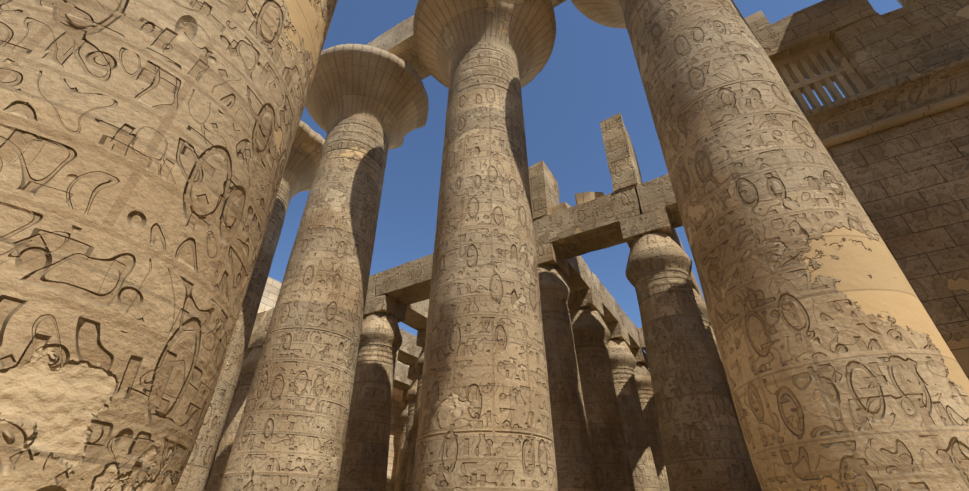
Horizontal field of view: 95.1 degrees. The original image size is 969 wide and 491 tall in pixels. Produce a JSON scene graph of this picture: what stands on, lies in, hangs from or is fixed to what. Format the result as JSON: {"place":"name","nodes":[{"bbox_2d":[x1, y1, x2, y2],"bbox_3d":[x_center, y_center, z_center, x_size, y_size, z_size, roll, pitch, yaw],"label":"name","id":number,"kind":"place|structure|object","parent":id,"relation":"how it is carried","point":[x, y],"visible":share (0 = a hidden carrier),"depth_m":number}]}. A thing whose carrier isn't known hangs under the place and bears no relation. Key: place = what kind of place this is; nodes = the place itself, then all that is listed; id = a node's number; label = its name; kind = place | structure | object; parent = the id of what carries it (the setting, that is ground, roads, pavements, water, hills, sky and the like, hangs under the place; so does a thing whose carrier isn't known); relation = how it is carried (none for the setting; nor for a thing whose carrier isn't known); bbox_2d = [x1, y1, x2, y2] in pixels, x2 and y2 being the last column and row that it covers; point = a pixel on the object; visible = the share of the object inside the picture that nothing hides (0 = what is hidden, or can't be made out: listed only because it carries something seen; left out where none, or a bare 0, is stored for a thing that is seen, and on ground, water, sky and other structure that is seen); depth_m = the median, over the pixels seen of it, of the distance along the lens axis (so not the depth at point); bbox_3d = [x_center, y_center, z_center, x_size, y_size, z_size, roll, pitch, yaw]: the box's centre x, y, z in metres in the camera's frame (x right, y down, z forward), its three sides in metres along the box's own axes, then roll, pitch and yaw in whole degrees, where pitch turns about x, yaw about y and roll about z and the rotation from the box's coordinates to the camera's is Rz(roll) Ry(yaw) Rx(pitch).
{"place":"outdoors","nodes":[
{"label":"outdoors","id":0,"kind":"place"},
{"bbox_2d":[0,0,337,490],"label":"great column","id":1,"kind":"structure","parent":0,"point":[145,147],"depth_m":3.51},
{"bbox_2d":[175,120,324,490],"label":"great column","id":2,"kind":"structure","parent":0,"point":[303,161],"depth_m":22.19},
{"bbox_2d":[219,44,428,490],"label":"great column","id":3,"kind":"structure","parent":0,"point":[367,107],"depth_m":17.27},
{"bbox_2d":[405,329,425,490],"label":"column","id":4,"kind":"structure","parent":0,"point":[421,338],"depth_m":27.90},
{"bbox_2d":[401,299,428,330],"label":"stone beam","id":5,"kind":"structure","parent":4,"relation":"on","point":[416,314],"depth_m":29.34},
{"bbox_2d":[412,0,557,490],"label":"great column","id":6,"kind":"structure","parent":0,"point":[485,421],"depth_m":12.90},
{"bbox_2d":[366,15,430,79],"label":"stone beam","id":7,"kind":"structure","parent":6,"relation":"on","point":[397,40],"depth_m":24.59},
{"bbox_2d":[268,0,901,352],"label":"sky","id":8,"kind":"structure","parent":0,"point":[590,76]},
{"bbox_2d":[570,288,634,490],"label":"column","id":9,"kind":"structure","parent":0,"point":[609,451],"depth_m":22.66},
{"bbox_2d":[566,256,594,291],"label":"architrave","id":10,"kind":"structure","parent":9,"relation":"on","point":[579,277],"depth_m":25.32},
{"bbox_2d":[606,322,659,490],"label":"column","id":11,"kind":"structure","parent":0,"point":[622,359],"depth_m":26.87},
{"bbox_2d":[591,272,621,323],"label":"architrave","id":12,"kind":"structure","parent":11,"relation":"on","point":[612,314],"depth_m":28.86},
{"bbox_2d":[630,348,669,490],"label":"column","id":13,"kind":"structure","parent":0,"point":[644,383],"depth_m":31.43},
{"bbox_2d":[618,305,642,349],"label":"stone beam","id":14,"kind":"structure","parent":13,"relation":"on","point":[628,324],"depth_m":32.84},
{"bbox_2d":[709,321,723,366],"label":"column","id":15,"kind":"structure","parent":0,"point":[713,334],"depth_m":26.16},
{"bbox_2d":[691,270,702,298],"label":"architrave","id":16,"kind":"structure","parent":15,"relation":"on","point":[698,288],"depth_m":26.61},
{"bbox_2d":[689,272,761,490],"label":"column","id":17,"kind":"structure","parent":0,"point":[701,304],"depth_m":21.59},
{"bbox_2d":[674,228,683,249],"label":"architrave","id":18,"kind":"structure","parent":17,"relation":"on","point":[679,243],"depth_m":23.14},
{"bbox_2d":[744,11,769,30],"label":"stone block","id":19,"kind":"structure","parent":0,"point":[757,20],"depth_m":21.72},
{"bbox_2d":[571,0,968,490],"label":"great column","id":20,"kind":"structure","parent":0,"point":[843,370],"depth_m":8.38},
{"bbox_2d":[551,0,565,7],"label":"architrave","id":21,"kind":"structure","parent":20,"relation":"on","point":[555,3],"depth_m":22.06},
{"bbox_2d":[881,0,968,67],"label":"clerestory wall","id":22,"kind":"structure","parent":0,"point":[930,33],"depth_m":17.12},
{"bbox_2d":[897,0,919,6],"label":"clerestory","id":23,"kind":"object","parent":22,"relation":"on","point":[903,3],"depth_m":20.20},
{"label":"ground","id":24,"kind":"structure","parent":0,"visible":0},
{"bbox_2d":[206,331,266,490],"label":"column","id":25,"kind":"structure","parent":24,"relation":"on","point":[250,362],"depth_m":28.06},
{"bbox_2d":[261,307,274,331],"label":"architrave","id":26,"kind":"structure","parent":25,"relation":"on","point":[266,320],"depth_m":31.53},
{"bbox_2d":[222,276,408,490],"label":"pylon wall","id":27,"kind":"structure","parent":24,"relation":"on","point":[270,294],"depth_m":40.64},
{"bbox_2d":[338,295,406,490],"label":"column","id":28,"kind":"structure","parent":24,"relation":"on","point":[364,465],"depth_m":23.30},
{"bbox_2d":[366,274,376,298],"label":"architrave","id":29,"kind":"structure","parent":28,"relation":"on","point":[371,291],"depth_m":27.27},
{"bbox_2d":[394,390,408,490],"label":"column","id":30,"kind":"structure","parent":24,"relation":"on","point":[403,416],"depth_m":40.99},
{"bbox_2d":[393,362,411,390],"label":"stone beam","id":31,"kind":"structure","parent":30,"relation":"on","point":[402,382],"depth_m":41.75},
{"bbox_2d":[398,365,417,490],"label":"column","id":32,"kind":"structure","parent":24,"relation":"on","point":[412,390],"depth_m":34.49},
{"bbox_2d":[397,327,422,365],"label":"stone beam","id":33,"kind":"structure","parent":32,"relation":"on","point":[409,351],"depth_m":35.53},
{"bbox_2d":[536,242,597,490],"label":"column","id":34,"kind":"structure","parent":24,"relation":"on","point":[574,462],"depth_m":18.31},
{"bbox_2d":[619,206,759,490],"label":"column","id":35,"kind":"structure","parent":24,"relation":"on","point":[703,445],"depth_m":15.85},
{"bbox_2d":[533,186,641,258],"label":"architrave","id":36,"kind":"structure","parent":35,"relation":"on","point":[582,228],"depth_m":21.49},
{"bbox_2d":[551,202,571,212],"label":"stone block","id":37,"kind":"structure","parent":36,"relation":"on","point":[560,206],"depth_m":23.17},
{"bbox_2d":[574,192,603,204],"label":"stone block","id":38,"kind":"structure","parent":36,"relation":"on","point":[583,197],"depth_m":22.32},
{"bbox_2d":[600,113,641,192],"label":"clerestory pier","id":39,"kind":"structure","parent":36,"relation":"on","point":[623,165],"depth_m":22.20},
{"bbox_2d":[636,174,682,227],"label":"architrave","id":40,"kind":"structure","parent":35,"relation":"on","point":[655,193],"depth_m":19.98},
{"bbox_2d":[826,103,968,379],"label":"vestibule wall","id":41,"kind":"structure","parent":24,"relation":"on","point":[908,183],"depth_m":14.52},
{"bbox_2d":[832,12,926,88],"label":"clerestory pier","id":42,"kind":"structure","parent":41,"relation":"on","point":[875,50],"depth_m":17.74},
{"bbox_2d":[753,0,875,86],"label":"lintel","id":43,"kind":"structure","parent":42,"relation":"on","point":[807,27],"depth_m":19.86},
{"bbox_2d":[802,54,968,139],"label":"cornice","id":44,"kind":"structure","parent":41,"relation":"attached to","point":[939,82],"depth_m":16.25},
{"bbox_2d":[820,91,968,147],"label":"ledge molding","id":45,"kind":"structure","parent":41,"relation":"attached to","point":[907,116],"depth_m":15.82},
{"bbox_2d":[964,160,968,176],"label":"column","id":46,"kind":"structure","parent":24,"relation":"on","point":[966,173],"depth_m":14.25},
{"bbox_3d":[-1.627,7.810,21.330,3.812,13.807,3.793,-18,-38,25],"label":"small column","id":47,"kind":"object","parent":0,"visible":0},
{"bbox_2d":[375,254,432,304],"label":"stone beam","id":48,"kind":"structure","parent":47,"relation":"on","point":[408,283],"depth_m":26.23},
{"bbox_3d":[0.660,0.595,24.462,5.323,1.717,1.965,-18,-38,25],"label":"small arch","id":49,"kind":"object","parent":47,"relation":"on","visible":0},
{"bbox_2d":[528,160,558,220],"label":"stone block","id":50,"kind":"structure","parent":49,"relation":"on","point":[544,190],"depth_m":24.10},
{"bbox_3d":[-19.969,13.853,30.465,3.809,13.805,3.799,-18,-38,25],"label":"small column","id":51,"kind":"object","parent":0,"visible":0},
{"bbox_2d":[251,311,266,334],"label":"architrave","id":52,"kind":"structure","parent":51,"relation":"on","point":[260,317],"depth_m":31.95},
{"bbox_3d":[12.118,3.278,14.475,3.812,13.804,3.793,-18,-38,25],"label":"small column","id":53,"kind":"object","parent":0,"visible":0},
{"bbox_3d":[14.416,-3.940,17.606,5.321,1.714,1.962,-18,-38,25],"label":"small arch","id":54,"kind":"object","parent":53,"relation":"on","visible":0},
{"bbox_3d":[13.985,-4.693,18.414,3.723,0.457,2.003,-18,-38,25],"label":"sill","id":55,"kind":"object","parent":54,"relation":"on","visible":0},
{"bbox_2d":[773,39,867,111],"bbox_3d":[13.753,-6.764,19.320,3.726,4.001,0.457,-18,-38,25],"label":"grille","id":56,"kind":"object","parent":55,"relation":"on","point":[841,73],"visible":0.38,"depth_m":19.03},
{"bbox_3d":[16.155,12.744,28.794,3.794,13.811,3.808,-18,-38,25],"label":"small column","id":57,"kind":"object","parent":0,"visible":0},
{"bbox_2d":[638,327,646,353],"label":"architrave","id":58,"kind":"structure","parent":57,"relation":"on","point":[641,337],"depth_m":34.19}
]}

